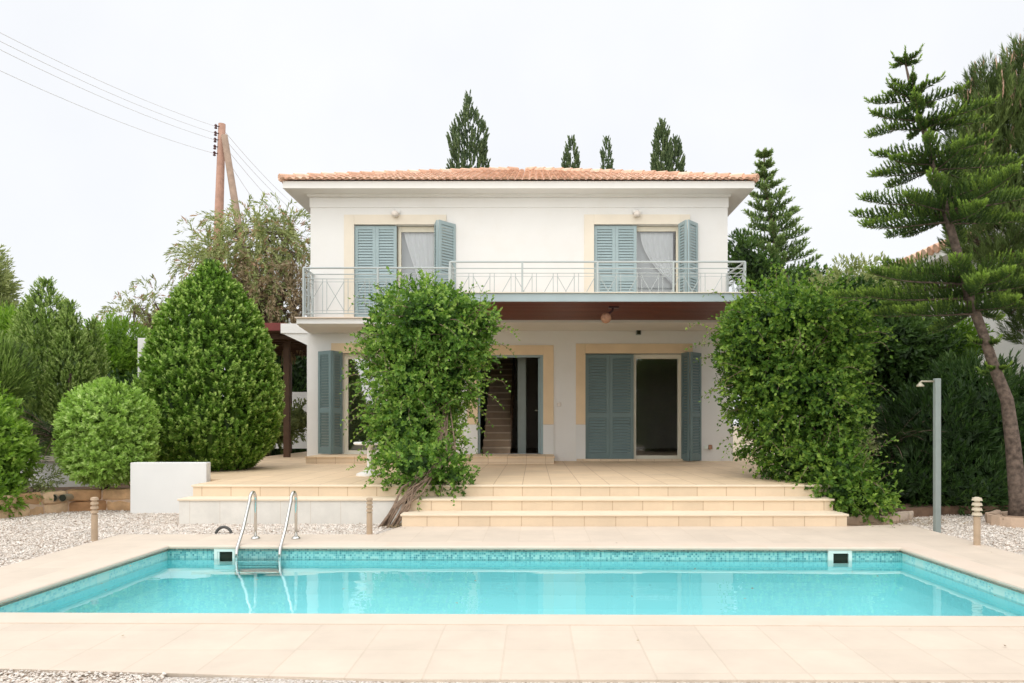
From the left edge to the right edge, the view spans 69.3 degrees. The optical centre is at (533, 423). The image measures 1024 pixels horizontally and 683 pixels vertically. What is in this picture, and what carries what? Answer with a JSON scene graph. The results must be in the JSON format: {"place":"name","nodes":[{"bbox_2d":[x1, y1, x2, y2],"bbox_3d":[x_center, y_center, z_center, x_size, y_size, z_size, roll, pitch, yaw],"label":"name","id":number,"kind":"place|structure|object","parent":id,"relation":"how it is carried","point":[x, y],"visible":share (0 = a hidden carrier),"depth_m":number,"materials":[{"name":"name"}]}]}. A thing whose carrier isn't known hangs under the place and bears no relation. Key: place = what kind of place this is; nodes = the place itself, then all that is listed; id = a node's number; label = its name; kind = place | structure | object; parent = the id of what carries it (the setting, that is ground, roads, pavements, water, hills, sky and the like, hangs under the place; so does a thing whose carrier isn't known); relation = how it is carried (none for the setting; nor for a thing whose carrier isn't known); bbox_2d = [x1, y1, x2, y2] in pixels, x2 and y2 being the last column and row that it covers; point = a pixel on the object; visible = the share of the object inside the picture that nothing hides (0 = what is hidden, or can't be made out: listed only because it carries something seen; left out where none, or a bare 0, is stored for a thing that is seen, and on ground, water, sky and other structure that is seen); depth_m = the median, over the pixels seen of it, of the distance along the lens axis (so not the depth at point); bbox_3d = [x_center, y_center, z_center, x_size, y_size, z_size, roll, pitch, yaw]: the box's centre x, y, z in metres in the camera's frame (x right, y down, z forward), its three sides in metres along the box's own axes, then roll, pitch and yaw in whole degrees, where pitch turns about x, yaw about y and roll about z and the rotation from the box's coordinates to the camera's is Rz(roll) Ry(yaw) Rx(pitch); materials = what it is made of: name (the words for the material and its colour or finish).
{"place":"outdoors","nodes":[
{"label":"outdoors","id":0,"kind":"place"},
{"bbox_2d":[21,482,129,492],"bbox_3d":[-17.950,1.200,16.975,24.100,0.300,14.050,0,0,0],"label":"planting bed","id":1,"kind":"object","parent":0,"point":[85,487],"depth_m":12.05,"materials":[{"name":"soil"}]},
{"bbox_2d":[0,243,24,310],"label":"background tree","id":2,"kind":"object","parent":1,"relation":"on","point":[8,291],"visible":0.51,"depth_m":23.11,"materials":[{"name":"green plant"}]},
{"bbox_2d":[0,329,41,407],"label":"feathery shrub","id":3,"kind":"object","parent":1,"relation":"on","point":[16,372],"visible":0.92,"depth_m":12.53,"materials":[{"name":"green plant"}]},
{"bbox_2d":[0,381,45,518],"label":"leafy shrub","id":4,"kind":"object","parent":1,"relation":"on","point":[19,447],"visible":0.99,"depth_m":10.68,"materials":[{"name":"green plant"}]},
{"bbox_2d":[0,299,58,370],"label":"bright tree","id":5,"kind":"object","parent":1,"relation":"on","point":[5,317],"visible":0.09,"depth_m":18.01,"materials":[{"name":"green plant"}]},
{"bbox_2d":[12,463,66,504],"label":"trailing plant","id":6,"kind":"object","parent":1,"relation":"on","point":[38,485],"visible":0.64,"depth_m":11.04,"materials":[{"name":"green plant"}]},
{"bbox_2d":[15,406,70,466],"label":"shrub","id":7,"kind":"object","parent":1,"relation":"on","point":[47,432],"visible":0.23,"depth_m":12.63,"materials":[{"name":"green plant"}]},
{"bbox_2d":[6,276,81,455],"bbox_3d":[-9.608,-0.874,14.585,1.537,4.147,1.564,0,0,0],"label":"juniper","id":8,"kind":"object","parent":1,"relation":"on","point":[28,306],"visible":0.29,"depth_m":14.25,"materials":[{"name":"green plant"}]},
{"bbox_2d":[39,297,99,455],"bbox_3d":[-9.007,-0.638,14.372,1.160,3.676,1.159,0,0,0],"label":"juniper","id":9,"kind":"object","parent":1,"relation":"on","point":[86,371],"visible":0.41,"depth_m":14.20,"materials":[{"name":"green plant"}]},
{"bbox_2d":[20,456,123,486],"bbox_3d":[-7.921,0.920,12.540,1.738,0.760,0.521,0,0,-12],"label":"curved planter","id":10,"kind":"object","parent":1,"relation":"on","point":[51,461],"visible":0.08,"depth_m":12.31,"materials":[{"name":"brown soil"}]},
{"bbox_2d":[72,316,112,390],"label":"juniper","id":11,"kind":"object","parent":1,"relation":"on","point":[100,355],"visible":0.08,"depth_m":14.87,"materials":[{"name":"green plant"}]},
{"bbox_2d":[23,360,161,438],"bbox_3d":[-10.497,-0.108,16.622,5.833,3.340,2.780,0,0,-12],"label":"garden hedge","id":12,"kind":"object","parent":1,"relation":"on","point":[129,378],"depth_m":16.51,"materials":[{"name":"green plant"}]},
{"bbox_2d":[55,309,153,384],"bbox_3d":[-10.708,-0.837,18.886,2.407,4.274,2.468,0,0,0],"label":"bright tree","id":13,"kind":"object","parent":1,"relation":"on","point":[121,346],"visible":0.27,"depth_m":18.57,"materials":[{"name":"green plant"}]},
{"bbox_2d":[50,376,161,489],"bbox_3d":[-6.600,0.176,11.449,1.588,1.850,1.508,0,0,0],"label":"round bush","id":14,"kind":"object","parent":1,"relation":"on","point":[103,441],"visible":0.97,"depth_m":11.05,"materials":[{"name":"green plant"}]},
{"bbox_2d":[94,274,176,338],"bbox_3d":[-11.892,-1.583,22.489,3.012,5.802,2.156,0,0,0],"label":"pepper tree","id":15,"kind":"object","parent":1,"relation":"on","point":[137,310],"visible":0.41,"depth_m":22.14,"materials":[{"name":"green plant"}]},
{"bbox_2d":[138,338,145,376],"bbox_3d":[-8.752,-0.409,16.600,0.178,3.018,0.200,0,0,0],"label":"white post","id":16,"kind":"object","parent":1,"relation":"on","point":[141,341],"visible":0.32,"depth_m":16.50,"materials":[{"name":"paint"}]},
{"bbox_2d":[162,191,309,455],"bbox_3d":[-8.257,-2.912,21.740,5.054,8.459,4.436,0,0,0],"label":"pepper tree","id":17,"kind":"object","parent":1,"relation":"on","point":[271,298],"visible":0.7,"depth_m":21.29,"materials":[{"name":"green plant"}]},
{"bbox_2d":[269,397,306,453],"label":"dark shrub","id":18,"kind":"object","parent":1,"relation":"on","point":[298,419],"visible":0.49,"depth_m":20.91,"materials":[{"name":"green plant"}]},
{"bbox_2d":[0,510,400,566],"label":"gravel bed","id":19,"kind":"object","parent":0,"point":[381,531],"depth_m":9.28,"materials":[{"name":"grey gravel"}]},
{"bbox_2d":[0,488,129,518],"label":"stone wall","id":20,"kind":"structure","parent":19,"relation":"on","point":[74,500],"depth_m":11.17,"materials":[{"name":"beige stone"}]},
{"bbox_2d":[90,497,98,541],"bbox_3d":[-4.968,1.083,8.365,0.085,0.515,0.085,0,0,0],"label":"bollard light","id":21,"kind":"object","parent":19,"relation":"on","point":[94,507],"visible":0.96,"depth_m":8.34,"materials":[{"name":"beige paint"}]},
{"bbox_2d":[130,462,210,513],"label":"garden wall","id":22,"kind":"structure","parent":19,"relation":"on","point":[159,487],"depth_m":11.00,"materials":[{"name":"white paint"}]},
{"bbox_2d":[215,526,232,533],"bbox_3d":[-3.752,1.288,8.950,0.226,0.119,0.036,0,0,0],"label":"hose loop","id":23,"kind":"object","parent":19,"relation":"on","point":[222,527],"visible":0.88,"depth_m":8.94,"materials":[{"name":"grey rubber"}]},
{"bbox_2d":[179,501,406,524],"bbox_3d":[-3.200,1.184,9.985,2.999,0.332,0.370,0,0,0],"label":"step riser","id":24,"kind":"object","parent":19,"relation":"on","point":[275,512],"visible":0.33,"depth_m":9.80,"materials":[{"name":"beige stone"}]},
{"bbox_2d":[177,496,402,500],"bbox_3d":[-3.200,1.004,9.975,3.035,0.028,0.390,0,0,0],"label":"step tread","id":25,"kind":"object","parent":24,"relation":"on","point":[287,498],"visible":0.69,"depth_m":9.83,"materials":[{"name":"beige stone"}]},
{"bbox_2d":[366,497,372,533],"bbox_3d":[-1.944,1.104,8.745,0.080,0.471,0.080,0,0,0],"label":"bollard light","id":26,"kind":"object","parent":19,"relation":"on","point":[369,507],"visible":0.92,"depth_m":8.72,"materials":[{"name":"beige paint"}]},
{"bbox_2d":[359,523,401,527],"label":"dry leaves","id":27,"kind":"object","parent":19,"relation":"on","point":[388,525],"visible":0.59,"depth_m":9.44,"materials":[{"name":"brown plant"}]},
{"bbox_2d":[339,266,519,527],"bbox_3d":[-1.834,-0.549,11.116,2.964,3.845,3.119,0,0,23],"label":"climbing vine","id":28,"kind":"object","parent":19,"relation":"on","point":[426,376],"visible":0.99,"depth_m":10.89,"materials":[{"name":"green plant"}]},
{"bbox_2d":[129,452,819,484],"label":"terrace","id":29,"kind":"structure","parent":0,"point":[294,469],"depth_m":12.24,"materials":[{"name":"tile"}]},
{"bbox_2d":[131,257,285,471],"bbox_3d":[-5.894,-1.059,13.575,2.643,3.997,2.636,0,0,0],"label":"conical bush","id":30,"kind":"object","parent":29,"relation":"on","point":[207,333],"visible":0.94,"depth_m":12.89,"materials":[{"name":"green plant"}]},
{"bbox_2d":[202,323,306,456],"bbox_3d":[-6.900,-0.772,19.950,3.400,3.215,5.100,0,0,0],"label":"pergola","id":31,"kind":"object","parent":29,"relation":"on","point":[286,345],"visible":0.22,"depth_m":18.53,"materials":[{"name":"brown wood"}]},
{"bbox_2d":[353,441,386,475],"bbox_3d":[-2.559,0.562,12.000,0.720,0.545,0.720,0,0,0],"label":"pedestal table","id":32,"kind":"object","parent":29,"relation":"on","point":[370,447],"visible":0.44,"depth_m":11.92,"materials":[{"name":"white paint"}]},
{"bbox_2d":[306,458,553,463],"bbox_3d":[-2.180,0.772,16.110,5.200,0.125,1.220,0,0,0],"label":"step riser","id":33,"kind":"object","parent":29,"relation":"on","point":[473,461],"visible":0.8,"depth_m":15.50,"materials":[{"name":"stone"}]},
{"bbox_2d":[305,454,554,457],"bbox_3d":[-2.180,0.695,16.099,5.240,0.030,1.237,0,0,0],"label":"step tread","id":34,"kind":"object","parent":33,"relation":"on","point":[467,456],"visible":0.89,"depth_m":15.49,"materials":[{"name":"stone"}]},
{"bbox_2d":[193,487,847,509],"bbox_3d":[-0.140,1.081,10.680,9.080,0.437,1.040,0,0,0],"label":"step riser","id":35,"kind":"object","parent":29,"relation":"on","point":[522,491],"visible":0.2,"depth_m":10.16,"materials":[{"name":"tile"}]},
{"bbox_2d":[191,485,830,486],"bbox_3d":[-0.149,0.850,10.175,9.098,0.027,0.070,0,0,0],"label":"step tread","id":36,"kind":"object","parent":35,"relation":"on","point":[511,486],"visible":0.56,"depth_m":10.14,"materials":[{"name":"beige stone"}]},
{"bbox_2d":[278,166,771,460],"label":"house","id":37,"kind":"structure","parent":29,"relation":"on","point":[557,262],"depth_m":16.72,"materials":[{"name":"paint"}]},
{"bbox_2d":[391,210,399,216],"bbox_3d":[-3.118,-4.741,16.610,0.180,0.170,0.170,0,0,0],"label":"wall lamp","id":38,"kind":"object","parent":37,"relation":"attached to","point":[394,213],"visible":1,"depth_m":16.57,"materials":[{"name":"white glass"}]},
{"bbox_2d":[535,358,539,452],"bbox_3d":[0.085,-0.415,17.205,0.115,2.169,0.730,0,0,0],"label":"entrance door","id":39,"kind":"structure","parent":37,"relation":"in","point":[538,410],"depth_m":16.84,"materials":[{"name":"blue paint"}]},
{"bbox_2d":[601,306,618,322],"bbox_3d":[1.383,-1.988,13.453,0.387,0.327,0.199,0,0,-33],"label":"hanging lamp","id":40,"kind":"object","parent":37,"relation":"hanging from","point":[605,317],"visible":1,"depth_m":13.35,"materials":[{"name":"glass"}]},
{"bbox_2d":[633,210,640,216],"bbox_3d":[2.316,-4.741,16.610,0.180,0.170,0.170,0,0,0],"label":"wall lamp","id":41,"kind":"object","parent":37,"relation":"attached to","point":[636,213],"visible":1,"depth_m":16.57,"materials":[{"name":"white glass"}]},
{"bbox_2d":[704,445,711,448],"bbox_3d":[3.929,0.520,16.695,0.175,0.100,0.049,0,0,0],"label":"wall socket","id":42,"kind":"object","parent":37,"relation":"attached to","point":[707,446],"depth_m":16.69,"materials":[{"name":"white plastic"}]},
{"bbox_2d":[684,257,905,527],"bbox_3d":[4.039,-0.433,11.315,3.321,4.380,2.928,0,0,38],"label":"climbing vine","id":43,"kind":"object","parent":29,"relation":"on","point":[790,383],"visible":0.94,"depth_m":10.74,"materials":[{"name":"green plant"}]},
{"bbox_2d":[0,524,1023,681],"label":"pool deck","id":44,"kind":"structure","parent":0,"point":[490,653],"depth_m":4.34,"materials":[{"name":"stone"}]},
{"bbox_2d":[0,541,1023,626],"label":"pool coping","id":45,"kind":"object","parent":44,"relation":"on","point":[63,576],"visible":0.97,"depth_m":5.03,"materials":[{"name":"stone"}]},
{"bbox_2d":[402,516,846,525],"bbox_3d":[1.150,1.262,9.610,5.660,0.177,0.400,0,0,0],"label":"step riser","id":46,"kind":"object","parent":44,"relation":"on","point":[624,520],"visible":0.6,"depth_m":9.41,"materials":[{"name":"tile"}]},
{"bbox_2d":[409,501,832,509],"bbox_3d":[1.140,1.091,9.985,5.640,0.147,0.370,0,0,0],"label":"step riser","id":47,"kind":"object","parent":46,"relation":"on","point":[628,505],"visible":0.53,"depth_m":9.80,"materials":[{"name":"tile"}]},
{"bbox_2d":[406,496,834,500],"bbox_3d":[1.140,1.004,9.975,5.676,0.028,0.390,0,0,0],"label":"step tread","id":48,"kind":"object","parent":47,"relation":"on","point":[622,498],"visible":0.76,"depth_m":9.83,"materials":[{"name":"beige stone"}]},
{"bbox_2d":[400,510,848,515],"bbox_3d":[1.150,1.159,9.600,5.696,0.028,0.420,0,0,0],"label":"step tread","id":49,"kind":"object","parent":46,"relation":"on","point":[622,513],"visible":0.89,"depth_m":9.47,"materials":[{"name":"beige stone"}]},
{"bbox_2d":[971,497,982,545],"bbox_3d":[4.760,1.062,7.950,0.107,0.556,0.107,0,0,0],"label":"bollard light","id":50,"kind":"object","parent":44,"relation":"on","point":[977,508],"visible":0.92,"depth_m":7.92,"materials":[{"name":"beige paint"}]},
{"bbox_2d":[0,677,1023,682],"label":"gravel strip","id":51,"kind":"object","parent":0,"point":[212,680],"depth_m":3.76,"materials":[{"name":"grey gravel"}]},
{"bbox_2d":[0,668,880,682],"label":"gravel stones","id":52,"kind":"object","parent":51,"relation":"on","point":[67,677],"visible":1,"depth_m":3.80,"materials":[{"name":"grey gravel"}]},
{"bbox_2d":[0,0,1023,425],"label":"sky","id":53,"kind":"structure","parent":0,"point":[92,202],"materials":[{"name":"white"}]},
{"bbox_2d":[23,560,1023,615],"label":"pool basin","id":54,"kind":"object","parent":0,"point":[518,587],"visible":0.44,"depth_m":7.66,"materials":[{"name":"liquid"}]},
{"bbox_2d":[235,491,300,574],"bbox_3d":[-2.925,1.174,8.124,0.559,0.852,0.609,0,0,0],"label":"pool ladder","id":55,"kind":"object","parent":54,"relation":"on","point":[255,536],"visible":1,"depth_m":8.02,"materials":[{"name":"silver metal"}]},
{"bbox_2d":[0,549,1023,612],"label":"pool side tiles","id":56,"kind":"object","parent":54,"relation":"attached to","point":[47,597],"visible":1,"depth_m":6.55,"materials":[{"name":"tile"}]},
{"bbox_2d":[167,549,901,562],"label":"pool waterline tiles","id":57,"kind":"object","parent":54,"relation":"attached to","point":[528,555],"visible":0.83,"depth_m":7.86,"materials":[{"name":"tile"}]},
{"bbox_2d":[214,549,234,564],"bbox_3d":[-3.296,1.415,7.902,0.230,0.170,0.026,0,0,0],"label":"pool skimmer","id":58,"kind":"object","parent":57,"relation":"attached to","point":[224,556],"visible":0.99,"depth_m":7.89,"materials":[{"name":"white plastic"}]},
{"bbox_2d":[827,551,851,566],"bbox_3d":[3.219,1.415,7.793,0.250,0.170,0.026,0,0,0],"label":"pool skimmer","id":59,"kind":"object","parent":57,"relation":"attached to","point":[839,558],"visible":1,"depth_m":7.78,"materials":[{"name":"white plastic"}]},
{"bbox_2d":[733,426,774,453],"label":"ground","id":60,"kind":"structure","parent":0,"point":[740,439],"depth_m":61.89,"materials":[{"name":"beige stone"}]},
{"bbox_2d":[213,123,248,293],"bbox_3d":[-10.336,-4.614,25.732,2.396,11.861,0.399,0,0,16],"label":"utility pole","id":61,"kind":"object","parent":60,"relation":"on","point":[223,153],"visible":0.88,"depth_m":25.86,"materials":[{"name":"brown wood"}]},
{"bbox_2d":[0,70,211,152],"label":"power line","id":62,"kind":"object","parent":61,"relation":"attached to","point":[101,114],"visible":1,"depth_m":20.48,"materials":[{"name":"grey metal"}]},
{"bbox_2d":[0,41,212,132],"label":"power line","id":63,"kind":"object","parent":61,"relation":"attached to","point":[90,84],"visible":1,"depth_m":20.15,"materials":[{"name":"grey metal"}]},
{"bbox_2d":[0,32,213,125],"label":"power line","id":64,"kind":"object","parent":61,"relation":"attached to","point":[99,80],"visible":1,"depth_m":20.45,"materials":[{"name":"grey metal"}]},
{"bbox_2d":[0,49,214,139],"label":"power line","id":65,"kind":"object","parent":61,"relation":"attached to","point":[93,93],"visible":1,"depth_m":20.22,"materials":[{"name":"grey metal"}]},
{"bbox_2d":[225,132,299,209],"bbox_3d":[-10.624,-9.964,30.532,0.014,0.922,9.194,0,0,4],"label":"power line","id":66,"kind":"object","parent":61,"relation":"attached to","point":[261,173],"visible":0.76,"depth_m":29.45,"materials":[{"name":"grey metal"}]},
{"bbox_2d":[229,144,305,221],"bbox_3d":[-10.629,-9.676,30.532,0.015,1.006,9.195,0,0,5],"label":"power line","id":67,"kind":"object","parent":61,"relation":"attached to","point":[263,182],"visible":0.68,"depth_m":29.50,"materials":[{"name":"grey metal"}]},
{"bbox_2d":[231,154,307,236],"bbox_3d":[-10.633,-9.219,30.532,0.015,1.462,9.197,0,0,5],"label":"power line","id":68,"kind":"object","parent":61,"relation":"attached to","point":[259,188],"visible":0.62,"depth_m":28.83,"materials":[{"name":"grey metal"}]},
{"bbox_2d":[231,356,306,455],"bbox_3d":[-9.296,-0.654,26.771,4.595,6.302,3.300,0,0,0],"label":"garden hedge","id":69,"kind":"object","parent":60,"relation":"on","point":[299,375],"visible":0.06,"depth_m":26.20,"materials":[{"name":"green plant"}]},
{"bbox_2d":[275,392,306,448],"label":"boundary wall","id":70,"kind":"structure","parent":60,"relation":"on","point":[301,444],"depth_m":25.20,"materials":[{"name":"white paint"}]},
{"bbox_2d":[446,89,490,168],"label":"cypress","id":71,"kind":"object","parent":60,"relation":"on","point":[477,146],"visible":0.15,"depth_m":31.58,"materials":[{"name":"green plant"}]},
{"bbox_2d":[561,135,580,168],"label":"cypress","id":72,"kind":"object","parent":60,"relation":"on","point":[567,156],"visible":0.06,"depth_m":33.82,"materials":[{"name":"green plant"}]},
{"bbox_2d":[599,135,614,169],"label":"cypress","id":73,"kind":"object","parent":60,"relation":"on","point":[602,152],"visible":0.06,"depth_m":34.89,"materials":[{"name":"green plant"}]},
{"bbox_2d":[649,118,673,171],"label":"cypress","id":74,"kind":"object","parent":60,"relation":"on","point":[666,153],"visible":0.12,"depth_m":30.75,"materials":[{"name":"green plant"}]},
{"bbox_2d":[667,133,686,171],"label":"cypress","id":75,"kind":"object","parent":60,"relation":"on","point":[679,165],"visible":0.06,"depth_m":31.12,"materials":[{"name":"green plant"}]},
{"bbox_2d":[733,148,822,281],"bbox_3d":[9.149,-5.205,28.059,3.410,10.439,3.452,0,0,0],"label":"norfolk pine","id":76,"kind":"object","parent":60,"relation":"on","point":[779,241],"visible":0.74,"depth_m":27.71,"materials":[{"name":"green plant"}]},
{"bbox_2d":[847,511,913,525],"bbox_3d":[4.693,1.278,9.948,1.271,0.164,0.364,0,0,-24],"label":"rock edging","id":77,"kind":"object","parent":60,"relation":"on","point":[855,521],"visible":0.62,"depth_m":9.77,"materials":[{"name":"beige stone"}]},
{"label":"garden hedge","id":78,"kind":"object","parent":60,"relation":"on","visible":0},
{"bbox_2d":[728,228,853,291],"bbox_3d":[8.345,-4.734,24.843,5.187,3.345,3.331,0,0,-16],"label":"dark shrub","id":79,"kind":"object","parent":78,"relation":"on","point":[743,251],"visible":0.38,"depth_m":23.52,"materials":[{"name":"green plant"}]},
{"bbox_2d":[844,503,1007,517],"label":"planting soil","id":80,"kind":"structure","parent":0,"point":[923,511],"depth_m":10.79,"materials":[{"name":"brown soil"}]},
{"bbox_2d":[795,251,924,304],"bbox_3d":[8.489,-1.540,18.914,3.904,5.680,3.230,0,0,0],"label":"broadleaf tree","id":81,"kind":"object","parent":80,"relation":"on","point":[846,265],"visible":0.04,"depth_m":18.59,"materials":[{"name":"green plant"}]},
{"bbox_2d":[852,424,884,463],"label":"variegated plant","id":82,"kind":"object","parent":80,"relation":"on","point":[872,447],"visible":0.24,"depth_m":11.15,"materials":[{"name":"green plant"}]},
{"bbox_2d":[802,273,974,446],"bbox_3d":[6.753,-0.801,14.337,3.269,4.208,3.292,0,0,0],"label":"broadleaf tree","id":83,"kind":"object","parent":80,"relation":"on","point":[916,351],"visible":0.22,"depth_m":13.33,"materials":[{"name":"green plant"}]},
{"bbox_2d":[861,347,1023,516],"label":"oleander hedge","id":84,"kind":"object","parent":80,"relation":"on","point":[972,443],"visible":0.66,"depth_m":11.19,"materials":[{"name":"green plant"}]},
{"bbox_2d":[873,225,1023,402],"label":"neighbour house","id":85,"kind":"structure","parent":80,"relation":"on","point":[1005,347],"depth_m":16.35,"materials":[{"name":"white paint"}]},
{"bbox_2d":[912,315,995,371],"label":"broadleaf tree","id":86,"kind":"object","parent":80,"relation":"on","point":[963,327],"visible":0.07,"depth_m":14.95,"materials":[{"name":"green plant"}]},
{"bbox_2d":[929,34,1023,344],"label":"pine tree","id":87,"kind":"object","parent":80,"relation":"on","point":[1004,79],"visible":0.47,"depth_m":11.97,"materials":[{"name":"green plant"}]},
{"bbox_2d":[893,514,1023,554],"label":"gravel ground","id":88,"kind":"structure","parent":0,"point":[981,531],"depth_m":9.06,"materials":[{"name":"grey gravel"}]},
{"bbox_2d":[844,405,962,489],"bbox_3d":[5.618,0.459,11.690,2.071,1.682,2.101,0,0,0],"label":"shrub","id":89,"kind":"object","parent":88,"relation":"on","point":[906,432],"visible":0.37,"depth_m":11.37,"materials":[{"name":"green plant"}]},
{"bbox_2d":[849,516,983,526],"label":"dry leaves","id":90,"kind":"object","parent":88,"relation":"on","point":[918,519],"visible":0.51,"depth_m":9.74,"materials":[{"name":"brown plant"}]},
{"bbox_2d":[825,43,1023,515],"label":"norfolk pine","id":91,"kind":"object","parent":88,"relation":"on","point":[970,280],"visible":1,"depth_m":9.64,"materials":[{"name":"green plant"}]},
{"bbox_2d":[916,378,940,532],"bbox_3d":[4.811,0.397,9.033,0.284,1.905,0.088,0,0,0],"label":"outdoor shower","id":92,"kind":"object","parent":88,"relation":"on","point":[936,454],"visible":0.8,"depth_m":9.00,"materials":[{"name":"grey metal"}]},
{"bbox_2d":[985,510,1023,528],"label":"tree ring","id":93,"kind":"object","parent":88,"relation":"on","point":[997,518],"visible":0.8,"depth_m":9.60,"materials":[{"name":"beige stone"}]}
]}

